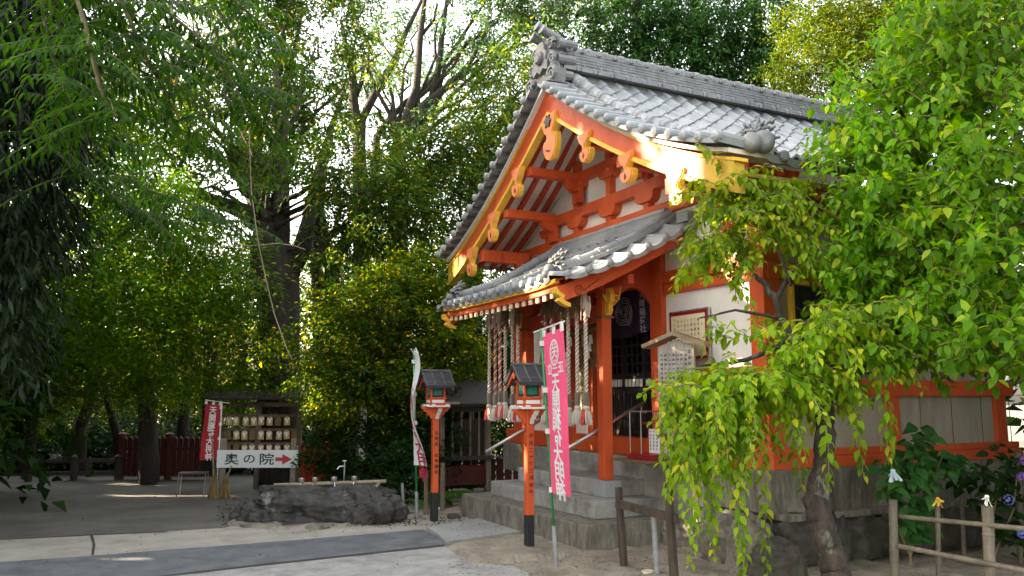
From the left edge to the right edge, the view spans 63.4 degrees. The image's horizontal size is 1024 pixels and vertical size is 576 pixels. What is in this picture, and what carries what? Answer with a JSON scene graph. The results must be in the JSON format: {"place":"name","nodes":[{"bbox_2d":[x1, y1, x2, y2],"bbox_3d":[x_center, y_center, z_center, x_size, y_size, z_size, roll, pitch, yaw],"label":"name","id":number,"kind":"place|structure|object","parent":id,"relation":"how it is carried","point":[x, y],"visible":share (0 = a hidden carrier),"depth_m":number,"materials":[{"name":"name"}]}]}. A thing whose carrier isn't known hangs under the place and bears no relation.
{"place":"outdoors","nodes":[
{"label":"outdoors","id":0,"kind":"place"},
{"bbox_2d":[0,0,148,414],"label":"dark conifer","id":1,"kind":"object","parent":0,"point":[22,249],"visible":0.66,"depth_m":5.40,"materials":[{"name":"green plant"}]},
{"bbox_2d":[0,0,323,281],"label":"overhanging branch","id":2,"kind":"object","parent":1,"relation":"attached to","point":[111,12],"visible":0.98,"depth_m":4.49,"materials":[{"name":"plant"}]},
{"bbox_2d":[79,0,177,123],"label":"hanging vine","id":3,"kind":"object","parent":2,"relation":"hanging from","point":[176,78],"visible":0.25,"depth_m":4.34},
{"bbox_2d":[131,238,304,249],"bbox_3d":[-2.537,-0.384,7.144,1.465,0.084,0.164,1,-8,-8],"label":"hanging vine","id":4,"kind":"object","parent":2,"relation":"hanging from","point":[231,246],"visible":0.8,"depth_m":7.11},
{"bbox_2d":[237,5,292,359],"bbox_3d":[-1.928,-0.922,6.362,0.561,2.933,0.149,6,-10,-38],"label":"hanging vine","id":5,"kind":"object","parent":2,"relation":"hanging from","point":[257,234],"visible":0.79,"depth_m":6.33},
{"bbox_2d":[0,517,470,561],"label":"concrete path","id":6,"kind":"structure","parent":0,"point":[46,547],"depth_m":9.45,"materials":[{"name":"concrete"}]},
{"bbox_2d":[0,531,166,539],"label":"path joint","id":7,"kind":"object","parent":6,"relation":"on","point":[81,535],"visible":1,"depth_m":9.70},
{"bbox_2d":[226,501,461,530],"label":"earth bank","id":8,"kind":"structure","parent":0,"point":[449,508],"depth_m":10.55,"materials":[{"name":"soil"}]},
{"bbox_2d":[410,348,426,519],"bbox_3d":[-1.246,1.974,11.081,0.239,2.323,0.531,1,-8,-5],"label":"nobori banner","id":9,"kind":"object","parent":8,"relation":"on","point":[419,457],"visible":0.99,"depth_m":11.03,"materials":[{"name":"white fabric"}]},
{"bbox_2d":[422,489,471,505],"bbox_3d":[-0.930,3.099,12.171,0.437,0.245,0.892,-5,-9,33],"label":"fern","id":10,"kind":"object","parent":8,"relation":"on","point":[449,500],"visible":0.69,"depth_m":12.21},
{"bbox_2d":[171,546,528,575],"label":"pale path","id":11,"kind":"structure","parent":0,"point":[433,561],"depth_m":7.87,"materials":[{"name":"concrete"}]},
{"bbox_2d":[160,544,443,575],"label":"path joint","id":12,"kind":"object","parent":11,"relation":"on","point":[304,560],"visible":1,"depth_m":8.23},
{"bbox_2d":[0,405,1023,566],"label":"ground","id":13,"kind":"structure","parent":0,"point":[150,512],"depth_m":12.64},
{"bbox_2d":[0,4,107,511],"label":"evergreen tree","id":14,"kind":"object","parent":13,"relation":"on","point":[37,470],"visible":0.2,"depth_m":12.34,"materials":[{"name":"green plant"}]},
{"bbox_2d":[0,454,123,481],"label":"fence","id":15,"kind":"object","parent":13,"relation":"on","point":[74,472],"visible":0.59,"depth_m":16.40,"materials":[{"name":"brown wood"}]},
{"bbox_2d":[0,308,149,470],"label":"maple tree","id":16,"kind":"object","parent":13,"relation":"on","point":[76,442],"visible":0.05,"depth_m":16.60,"materials":[{"name":"green plant"}]},
{"bbox_2d":[21,224,178,470],"bbox_3d":[-8.289,1.139,16.514,4.131,5.451,3.178,-1,-8,6],"label":"maple tree","id":17,"kind":"object","parent":13,"relation":"on","point":[115,428],"visible":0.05,"depth_m":16.99,"materials":[{"name":"green plant"}]},
{"bbox_2d":[40,235,168,443],"bbox_3d":[-15.243,1.607,29.984,6.822,8.292,7.636,4,-8,-26],"label":"background tree","id":18,"kind":"object","parent":13,"relation":"on","point":[103,416],"visible":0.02,"depth_m":29.29,"materials":[{"name":"green plant"}]},
{"bbox_2d":[0,313,234,473],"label":"maple tree","id":19,"kind":"object","parent":13,"relation":"on","point":[132,386],"visible":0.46,"depth_m":14.07,"materials":[{"name":"green plant"}]},
{"bbox_2d":[0,121,261,483],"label":"maple tree","id":20,"kind":"object","parent":13,"relation":"on","point":[148,462],"visible":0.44,"depth_m":12.13,"materials":[{"name":"green plant"}]},
{"bbox_2d":[99,235,214,435],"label":"background tree","id":21,"kind":"object","parent":13,"relation":"on","point":[168,414],"visible":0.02,"depth_m":31.90,"materials":[{"name":"green plant"}]},
{"bbox_2d":[118,432,220,479],"bbox_3d":[-6.896,3.368,16.651,2.124,0.934,0.164,0,-8,3],"label":"red fence","id":22,"kind":"object","parent":13,"relation":"on","point":[170,445],"visible":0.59,"depth_m":16.64,"materials":[{"name":"paint"}]},
{"bbox_2d":[78,79,262,401],"bbox_3d":[-6.424,-0.005,15.576,3.110,7.364,5.664,-3,-8,24],"label":"maple tree","id":23,"kind":"object","parent":13,"relation":"on","point":[143,132],"visible":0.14,"depth_m":15.31,"materials":[{"name":"green plant"}]},
{"bbox_2d":[176,471,209,496],"bbox_3d":[-5.308,3.263,13.790,0.470,0.386,0.327,2,-8,-11],"label":"table","id":24,"kind":"object","parent":13,"relation":"on","point":[193,473],"visible":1,"depth_m":13.76,"materials":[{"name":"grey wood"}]},
{"bbox_2d":[107,255,293,474],"bbox_3d":[-6.165,1.486,16.218,5.198,4.673,2.904,-6,-10,40],"label":"maple tree","id":25,"kind":"object","parent":13,"relation":"on","point":[182,429],"visible":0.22,"depth_m":15.58,"materials":[{"name":"green plant"}]},
{"bbox_2d":[119,214,296,472],"bbox_3d":[-5.134,1.099,13.680,2.215,4.155,3.410,-2,-8,15],"label":"tree","id":26,"kind":"object","parent":13,"relation":"on","point":[199,360],"visible":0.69,"depth_m":13.30,"materials":[{"name":"green plant"}]},
{"bbox_2d":[207,436,218,498],"bbox_3d":[-4.843,2.911,13.483,0.186,1.002,0.189,4,-8,-26],"label":"straw broom","id":27,"kind":"object","parent":13,"relation":"on","point":[213,492],"visible":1,"depth_m":13.43,"materials":[{"name":"brown plant"}]},
{"bbox_2d":[200,400,229,488],"bbox_3d":[-5.154,2.738,14.400,0.488,1.588,0.101,7,-11,-44],"label":"nobori banner","id":28,"kind":"object","parent":13,"relation":"on","point":[212,421],"visible":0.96,"depth_m":14.38,"materials":[{"name":"red fabric"}]},
{"bbox_2d":[0,529,443,575],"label":"paved strip","id":29,"kind":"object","parent":13,"relation":"on","point":[157,563],"visible":1,"depth_m":8.41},
{"bbox_2d":[218,465,231,498],"bbox_3d":[-4.654,3.148,13.453,0.196,0.525,0.184,4,-8,-26],"label":"straw broom","id":30,"kind":"object","parent":13,"relation":"on","point":[224,492],"visible":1,"depth_m":13.41,"materials":[{"name":"brown plant"}]},
{"bbox_2d":[10,0,447,485],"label":"camphor tree","id":31,"kind":"object","parent":13,"relation":"on","point":[273,217],"visible":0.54,"depth_m":15.78,"materials":[{"name":"green plant"}]},
{"bbox_2d":[0,397,462,473],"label":"shade bush","id":32,"kind":"object","parent":13,"relation":"on","point":[92,453],"visible":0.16,"depth_m":18.16,"materials":[{"name":"green plant"}]},
{"bbox_2d":[154,227,312,446],"bbox_3d":[-9.813,1.340,29.820,6.562,8.773,8.169,4,-8,-26],"label":"background tree","id":33,"kind":"object","parent":13,"relation":"on","point":[303,282],"visible":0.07,"depth_m":29.43,"materials":[{"name":"green plant"}]},
{"bbox_2d":[200,391,310,488],"bbox_3d":[-4.587,2.737,14.969,1.910,1.740,0.700,0,-8,0],"label":"plaque rack","id":34,"kind":"object","parent":13,"relation":"on","point":[235,395],"visible":0.69,"depth_m":14.95,"materials":[{"name":"brown wood"}]},
{"bbox_2d":[216,438,297,493],"bbox_3d":[-4.192,2.985,13.653,1.330,1.000,0.104,0,-8,0],"label":"direction sign","id":35,"kind":"object","parent":13,"relation":"on","point":[226,458],"visible":0.98,"depth_m":13.63,"materials":[{"name":"white wood"}]},
{"bbox_2d":[3,262,511,451],"bbox_3d":[-17.692,2.237,36.089,48.554,8.795,22.458,0,-8,3],"label":"wood","id":36,"kind":"object","parent":13,"relation":"on","point":[197,413],"visible":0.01,"depth_m":30.31,"materials":[{"name":"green plant"}]},
{"bbox_2d":[240,522,274,527],"bbox_3d":[-3.170,3.002,10.446,0.515,0.094,0.283,1,-8,-7],"label":"edging stone","id":37,"kind":"object","parent":13,"relation":"on","point":[248,524],"visible":0.43,"depth_m":10.36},
{"bbox_2d":[305,523,329,529],"bbox_3d":[-2.436,2.981,10.289,0.341,0.094,0.280,-2,-8,11],"label":"edging stone","id":38,"kind":"object","parent":13,"relation":"on","point":[319,526],"visible":0.59,"depth_m":10.20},
{"bbox_2d":[229,484,409,524],"bbox_3d":[-2.513,2.913,10.950,2.367,0.637,1.149,0,-8,1],"label":"stone basin","id":39,"kind":"object","parent":13,"relation":"on","point":[364,504],"visible":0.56,"depth_m":10.56,"materials":[{"name":"stone"}]},
{"bbox_2d":[274,478,386,486],"bbox_3d":[-2.402,2.620,10.890,1.471,0.199,0.276,1,-8,-4],"label":"bamboo rail","id":40,"kind":"object","parent":39,"relation":"on","point":[373,481],"visible":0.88,"depth_m":10.99,"materials":[{"name":"beige wood"}]},
{"bbox_2d":[300,441,358,481],"bbox_3d":[-3.402,3.239,15.356,1.414,0.848,0.169,-2,-8,14],"label":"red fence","id":41,"kind":"object","parent":13,"relation":"on","point":[305,475],"visible":0.12,"depth_m":15.41,"materials":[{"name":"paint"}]},
{"bbox_2d":[299,256,386,434],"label":"background tree","id":42,"kind":"object","parent":13,"relation":"on","point":[306,294],"visible":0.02,"depth_m":30.55,"materials":[{"name":"green plant"}]},
{"bbox_2d":[355,408,366,462],"bbox_3d":[-2.418,2.655,13.265,0.171,1.450,0.040,0,-8,0],"label":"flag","id":43,"kind":"object","parent":13,"relation":"on","point":[360,449],"visible":0.38,"depth_m":13.29,"materials":[{"name":"green"}]},
{"bbox_2d":[268,250,470,454],"bbox_3d":[-2.327,1.256,13.983,3.429,3.905,2.850,4,-8,-26],"label":"leafy bush","id":44,"kind":"object","parent":13,"relation":"on","point":[371,348],"visible":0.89,"depth_m":13.70,"materials":[{"name":"green plant"}]},
{"bbox_2d":[289,117,461,444],"bbox_3d":[-2.710,0.023,16.321,3.392,7.424,3.539,4,-8,-26],"label":"camphor tree","id":45,"kind":"object","parent":13,"relation":"on","point":[320,248],"visible":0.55,"depth_m":15.93,"materials":[{"name":"green plant"}]},
{"bbox_2d":[290,385,475,505],"bbox_3d":[-1.929,2.425,13.349,3.013,1.971,3.114,4,-8,-26],"label":"shade bush","id":46,"kind":"object","parent":13,"relation":"on","point":[400,460],"visible":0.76,"depth_m":13.07,"materials":[{"name":"green plant"}]},
{"bbox_2d":[341,226,498,416],"bbox_3d":[-1.533,1.102,14.686,2.892,4.430,2.526,4,-8,-26],"label":"leafy bush","id":47,"kind":"object","parent":13,"relation":"on","point":[462,332],"visible":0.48,"depth_m":14.54,"materials":[{"name":"green plant"}]},
{"bbox_2d":[424,471,427,513],"bbox_3d":[-1.175,2.840,11.326,0.058,0.670,0.058,-7,-10,41],"label":"wooden post","id":48,"kind":"object","parent":13,"relation":"on","point":[426,496],"visible":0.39,"depth_m":11.31,"materials":[{"name":"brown wood"}]},
{"bbox_2d":[416,369,455,521],"bbox_3d":[-1.023,2.108,11.010,0.420,2.038,0.408,4,-8,-26],"label":"post lantern","id":49,"kind":"object","parent":13,"relation":"on","point":[435,384],"visible":1,"depth_m":10.99,"materials":[{"name":"paint"}]},
{"bbox_2d":[433,388,442,396],"bbox_3d":[-0.988,1.374,11.037,0.156,0.150,0.014,4,-8,-26],"label":"window","id":50,"kind":"structure","parent":49,"relation":"in","point":[437,392],"depth_m":11.03,"materials":[{"name":"teal glass"}]},
{"bbox_2d":[440,463,444,510],"bbox_3d":[-0.974,2.842,11.643,0.070,0.750,0.070,-7,-10,41],"label":"wooden post","id":51,"kind":"object","parent":13,"relation":"on","point":[442,492],"visible":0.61,"depth_m":11.62,"materials":[{"name":"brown wood"}]},
{"bbox_2d":[402,278,513,479],"bbox_3d":[-0.568,1.833,16.477,3.424,4.030,2.782,4,-8,-26],"label":"shade bush","id":52,"kind":"object","parent":13,"relation":"on","point":[500,430],"visible":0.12,"depth_m":16.13,"materials":[{"name":"green plant"}]},
{"bbox_2d":[409,380,509,492],"bbox_3d":[-0.935,2.537,14.154,1.500,1.920,1.315,4,-8,-26],"label":"shrine","id":53,"kind":"object","parent":13,"relation":"on","point":[472,400],"visible":0.41,"depth_m":13.89,"materials":[{"name":"brown wood"}]},
{"bbox_2d":[377,9,562,418],"bbox_3d":[-0.714,-1.639,18.109,3.360,10.463,5.281,-4,-9,29],"label":"evergreen tree","id":54,"kind":"object","parent":13,"relation":"on","point":[482,133],"visible":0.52,"depth_m":17.47,"materials":[{"name":"green plant"}]},
{"bbox_2d":[426,518,520,544],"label":"path slab","id":55,"kind":"structure","parent":13,"relation":"on","point":[446,534],"depth_m":9.86,"materials":[{"name":"concrete"}]},
{"bbox_2d":[310,0,642,357],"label":"tall thin tree","id":56,"kind":"object","parent":13,"relation":"on","point":[409,106],"visible":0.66,"depth_m":22.12,"materials":[{"name":"green plant"}]},
{"bbox_2d":[445,454,517,491],"bbox_3d":[-0.429,3.217,14.502,1.674,0.664,0.167,2,-8,-15],"label":"red fence","id":57,"kind":"object","parent":13,"relation":"on","point":[498,466],"visible":0.1,"depth_m":14.53,"materials":[{"name":"paint"}]},
{"bbox_2d":[504,363,547,546],"bbox_3d":[0.183,1.828,8.914,0.420,2.038,0.408,4,-8,-26],"label":"post lantern","id":58,"kind":"object","parent":13,"relation":"on","point":[525,379],"visible":0.95,"depth_m":8.89,"materials":[{"name":"paint"}]},
{"bbox_2d":[526,385,538,395],"bbox_3d":[0.218,1.094,8.941,0.156,0.150,0.014,4,-8,-26],"label":"window","id":59,"kind":"structure","parent":58,"relation":"in","point":[531,390],"depth_m":8.94,"materials":[{"name":"glass"}]},
{"bbox_2d":[572,0,695,68],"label":"cedar tree","id":60,"kind":"object","parent":13,"relation":"on","point":[610,39],"visible":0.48,"depth_m":22.20,"materials":[{"name":"green plant"}]},
{"bbox_2d":[624,0,754,81],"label":"cedar tree","id":61,"kind":"object","parent":13,"relation":"on","point":[696,37],"visible":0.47,"depth_m":22.09,"materials":[{"name":"green plant"}]},
{"bbox_2d":[687,0,813,97],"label":"cedar tree","id":62,"kind":"object","parent":13,"relation":"on","point":[758,50],"visible":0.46,"depth_m":22.23,"materials":[{"name":"green plant"}]},
{"bbox_2d":[743,0,959,110],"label":"golden maple","id":63,"kind":"object","parent":13,"relation":"on","point":[829,37],"visible":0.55,"depth_m":17.20,"materials":[{"name":"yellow plant"}]},
{"bbox_2d":[813,0,1023,197],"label":"evergreen tree","id":64,"kind":"object","parent":13,"relation":"on","point":[932,155],"visible":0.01,"depth_m":20.66,"materials":[{"name":"green plant"}]},
{"bbox_2d":[932,1,1023,434],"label":"evergreen tree","id":65,"kind":"object","parent":13,"relation":"on","point":[1016,421],"visible":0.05,"depth_m":11.68,"materials":[{"name":"green plant"}]},
{"bbox_2d":[10,0,1023,404],"label":"sky","id":66,"kind":"structure","parent":0,"point":[410,4],"materials":[{"name":"white"}]},
{"bbox_2d":[448,534,588,563],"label":"earth bank","id":67,"kind":"structure","parent":0,"point":[509,545],"depth_m":8.55,"materials":[{"name":"soil"}]},
{"bbox_2d":[438,515,1023,575],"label":"sandy ground","id":68,"kind":"structure","parent":0,"point":[1009,558],"depth_m":8.19,"materials":[{"name":"soil"}]},
{"bbox_2d":[615,469,679,575],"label":"wood barrier","id":69,"kind":"object","parent":68,"relation":"on","point":[669,516],"visible":0.8,"depth_m":7.19,"materials":[{"name":"brown wood"}]},
{"bbox_2d":[651,517,659,573],"bbox_3d":[1.288,2.330,7.429,0.081,0.652,0.054,1,-8,-5],"label":"grey pipe","id":70,"kind":"object","parent":68,"relation":"on","point":[655,546],"visible":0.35,"depth_m":7.41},
{"bbox_2d":[660,523,687,546],"bbox_3d":[1.838,2.658,9.085,0.602,0.425,0.649,4,-8,-26],"label":"boulder","id":71,"kind":"object","parent":68,"relation":"on","point":[680,540],"visible":0.12,"depth_m":8.81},
{"bbox_2d":[641,331,711,529],"bbox_3d":[1.792,1.646,8.898,0.740,2.355,0.220,-5,-9,35],"label":"notice board","id":72,"kind":"object","parent":68,"relation":"on","point":[674,356],"visible":0.24,"depth_m":8.99,"materials":[{"name":"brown wood"}]},
{"bbox_2d":[679,518,701,547],"bbox_3d":[2.170,2.630,8.968,0.904,0.462,0.759,4,-8,-26],"label":"boulder","id":73,"kind":"object","parent":68,"relation":"on","point":[684,533],"visible":0.09,"depth_m":8.72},
{"bbox_2d":[691,509,745,563],"bbox_3d":[2.125,2.486,8.163,0.674,0.558,0.730,4,-8,-26],"label":"boulder","id":74,"kind":"object","parent":68,"relation":"on","point":[725,518],"visible":0.17,"depth_m":7.95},
{"bbox_2d":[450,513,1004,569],"bbox_3d":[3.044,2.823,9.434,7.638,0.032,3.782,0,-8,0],"label":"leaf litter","id":75,"kind":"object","parent":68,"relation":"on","point":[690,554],"visible":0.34,"depth_m":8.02,"materials":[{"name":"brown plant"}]},
{"bbox_2d":[435,21,1023,549],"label":"shrine hall","id":76,"kind":"structure","parent":68,"relation":"on","point":[597,155],"depth_m":9.86,"materials":[{"name":"wood"}]},
{"bbox_2d":[484,313,493,419],"bbox_3d":[-0.301,1.057,11.308,0.139,1.481,0.222,-1,-8,10],"label":"bell rope","id":77,"kind":"object","parent":76,"relation":"hanging from","point":[489,394],"visible":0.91,"depth_m":11.24,"materials":[{"name":"fabric"}]},
{"bbox_2d":[490,312,498,420],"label":"bell rope","id":78,"kind":"object","parent":76,"relation":"hanging from","point":[495,395],"visible":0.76,"depth_m":11.07,"materials":[{"name":"fabric"}]},
{"bbox_2d":[495,311,502,418],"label":"bell rope","id":79,"kind":"object","parent":76,"relation":"hanging from","point":[499,315],"visible":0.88,"depth_m":10.95,"materials":[{"name":"white fabric"}]},
{"bbox_2d":[500,309,509,418],"bbox_3d":[-0.083,0.983,10.869,0.139,1.450,0.226,-1,-8,9],"label":"bell rope","id":80,"kind":"object","parent":76,"relation":"hanging from","point":[504,410],"visible":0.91,"depth_m":10.81,"materials":[{"name":"fabric"}]},
{"bbox_2d":[507,309,516,422],"bbox_3d":[0.011,0.979,10.681,0.140,1.490,0.223,-1,-8,9],"label":"bell rope","id":81,"kind":"object","parent":76,"relation":"hanging from","point":[512,327],"visible":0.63,"depth_m":10.65,"materials":[{"name":"fabric"}]},
{"bbox_2d":[513,307,521,421],"bbox_3d":[0.078,0.948,10.491,0.140,1.480,0.130,4,-8,-26],"label":"bell rope","id":82,"kind":"object","parent":76,"relation":"hanging from","point":[517,317],"visible":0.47,"depth_m":10.52,"materials":[{"name":"fabric"}]},
{"bbox_2d":[485,400,574,452],"bbox_3d":[0.248,1.855,11.163,1.360,0.688,0.082,4,-8,-26],"label":"handrail","id":83,"kind":"object","parent":76,"relation":"attached to","point":[508,438],"visible":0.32,"depth_m":10.96,"materials":[{"name":"silver metal"}]},
{"bbox_2d":[540,301,549,424],"bbox_3d":[0.410,0.887,9.885,0.141,1.480,0.225,-1,-8,11],"label":"bell rope","id":84,"kind":"object","parent":76,"relation":"hanging from","point":[545,321],"visible":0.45,"depth_m":9.89,"materials":[{"name":"fabric"}]},
{"bbox_2d":[547,299,554,423],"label":"bell rope","id":85,"kind":"object","parent":76,"relation":"hanging from","point":[551,312],"visible":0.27,"depth_m":9.76,"materials":[{"name":"fabric"}]},
{"bbox_2d":[556,304,565,331],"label":"bell rope","id":86,"kind":"object","parent":76,"relation":"hanging from","point":[559,313],"visible":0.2,"depth_m":9.56,"materials":[{"name":"fabric"}]},
{"bbox_2d":[562,298,574,426],"bbox_3d":[0.644,0.824,9.412,0.138,1.480,0.225,-1,-8,10],"label":"bell rope","id":87,"kind":"object","parent":76,"relation":"hanging from","point":[567,315],"visible":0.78,"depth_m":9.36,"materials":[{"name":"fabric"}]},
{"bbox_2d":[539,320,611,372],"bbox_3d":[0.788,0.774,10.657,0.192,0.630,1.717,4,-8,-26],"label":"straw festoon","id":88,"kind":"object","parent":76,"relation":"hanging from","point":[593,327],"visible":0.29,"depth_m":10.34,"materials":[{"name":"fabric"}]},
{"bbox_2d":[571,295,582,424],"bbox_3d":[0.730,0.791,9.245,0.140,1.460,0.222,-1,-8,9],"label":"bell rope","id":89,"kind":"object","parent":76,"relation":"hanging from","point":[575,311],"visible":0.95,"depth_m":9.18,"materials":[{"name":"fabric"}]},
{"bbox_2d":[579,365,584,409],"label":"bell rope","id":90,"kind":"object","parent":76,"relation":"attached to","point":[581,381],"depth_m":11.30,"materials":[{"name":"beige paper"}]},
{"bbox_2d":[580,292,592,425],"bbox_3d":[0.803,0.764,9.037,0.130,1.460,0.135,4,-8,-26],"label":"bell rope","id":91,"kind":"object","parent":76,"relation":"hanging from","point":[585,306],"visible":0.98,"depth_m":9.02,"materials":[{"name":"beige"}]},
{"bbox_2d":[547,401,646,459],"bbox_3d":[1.017,1.650,9.626,1.360,0.688,0.082,4,-8,-26],"label":"handrail","id":92,"kind":"object","parent":76,"relation":"attached to","point":[587,436],"visible":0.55,"depth_m":9.74,"materials":[{"name":"silver metal"}]},
{"bbox_2d":[611,290,649,337],"bbox_3d":[1.438,0.343,10.643,0.059,0.600,1.300,4,-8,-26],"label":"door curtain","id":93,"kind":"object","parent":76,"relation":"hanging from","point":[631,312],"depth_m":10.53,"materials":[{"name":"purple fabric"}]},
{"bbox_2d":[611,330,651,436],"bbox_3d":[1.591,0.975,10.657,0.062,1.830,1.339,4,-8,-26],"label":"lattice door","id":94,"kind":"structure","parent":76,"relation":"in","point":[624,398],"depth_m":10.70,"materials":[{"name":"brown wood"}]},
{"bbox_2d":[611,411,684,463],"bbox_3d":[1.509,1.642,9.193,0.560,0.550,0.670,4,-8,-26],"label":"offering stand","id":95,"kind":"object","parent":76,"relation":"on","point":[651,456],"visible":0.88,"depth_m":9.07,"materials":[{"name":"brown wood"}]},
{"bbox_2d":[669,307,711,360],"bbox_3d":[2.003,0.536,9.368,0.041,0.580,0.700,4,-8,-26],"label":"framed notice","id":96,"kind":"object","parent":76,"relation":"attached to","point":[689,323],"visible":0.62,"depth_m":9.27,"materials":[{"name":"paper"}]},
{"bbox_2d":[787,279,871,373],"bbox_3d":[3.422,0.430,8.713,1.340,0.955,0.090,4,-8,-26],"label":"lattice window","id":97,"kind":"structure","parent":76,"relation":"in","point":[796,295],"depth_m":8.50,"materials":[{"name":"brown wood"}]},
{"bbox_2d":[449,525,1022,575],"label":"pebbles","id":98,"kind":"object","parent":68,"relation":"on","point":[668,563],"visible":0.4,"depth_m":7.89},
{"bbox_2d":[746,536,807,575],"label":"boulder","id":99,"kind":"object","parent":68,"relation":"on","point":[788,557],"visible":0.85,"depth_m":7.10,"materials":[{"name":"stone"}]},
{"bbox_2d":[636,140,943,575],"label":"weeping plum tree","id":100,"kind":"object","parent":68,"relation":"on","point":[708,422],"visible":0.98,"depth_m":6.51,"materials":[{"name":"green plant"}]},
{"bbox_2d":[761,494,1023,565],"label":"stone wall","id":101,"kind":"structure","parent":68,"relation":"on","point":[862,532],"depth_m":8.12,"materials":[{"name":"stone"}]},
{"bbox_2d":[793,0,1023,402],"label":"bright green tree","id":102,"kind":"object","parent":68,"relation":"on","point":[967,303],"visible":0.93,"depth_m":6.69,"materials":[{"name":"green plant"}]},
{"bbox_2d":[888,451,1023,575],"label":"bamboo fence","id":103,"kind":"object","parent":68,"relation":"on","point":[988,562],"visible":0.95,"depth_m":6.53,"materials":[{"name":"wood"}]},
{"bbox_2d":[888,469,902,482],"bbox_3d":[3.081,1.515,6.668,0.085,0.106,0.109,4,-8,-26],"label":"paper fortune","id":104,"kind":"object","parent":103,"relation":"attached to","point":[893,474],"visible":0.98,"depth_m":6.68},
{"bbox_2d":[944,443,1023,558],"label":"hydrangea bush","id":105,"kind":"object","parent":68,"relation":"on","point":[1002,481],"visible":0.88,"depth_m":8.00,"materials":[{"name":"green plant"}]},
{"bbox_2d":[556,543,1023,575],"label":"earth bank","id":106,"kind":"structure","parent":0,"point":[614,568],"depth_m":7.68,"materials":[{"name":"soil"}]},
{"bbox_2d":[533,321,570,565],"bbox_3d":[0.423,1.531,8.002,0.155,2.388,0.691,3,-8,-24],"label":"nobori banner","id":107,"kind":"object","parent":106,"relation":"on","point":[555,379],"visible":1,"depth_m":7.96,"materials":[{"name":"pink fabric"}]},
{"bbox_2d":[724,512,773,574],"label":"boulder","id":108,"kind":"object","parent":106,"relation":"on","point":[753,526],"visible":0.43,"depth_m":7.47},
{"bbox_2d":[865,422,976,564],"bbox_3d":[3.952,1.929,7.837,1.452,1.319,0.636,4,-8,-26],"label":"hydrangea bush","id":109,"kind":"object","parent":106,"relation":"on","point":[944,462],"visible":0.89,"depth_m":7.66,"materials":[{"name":"green plant"}]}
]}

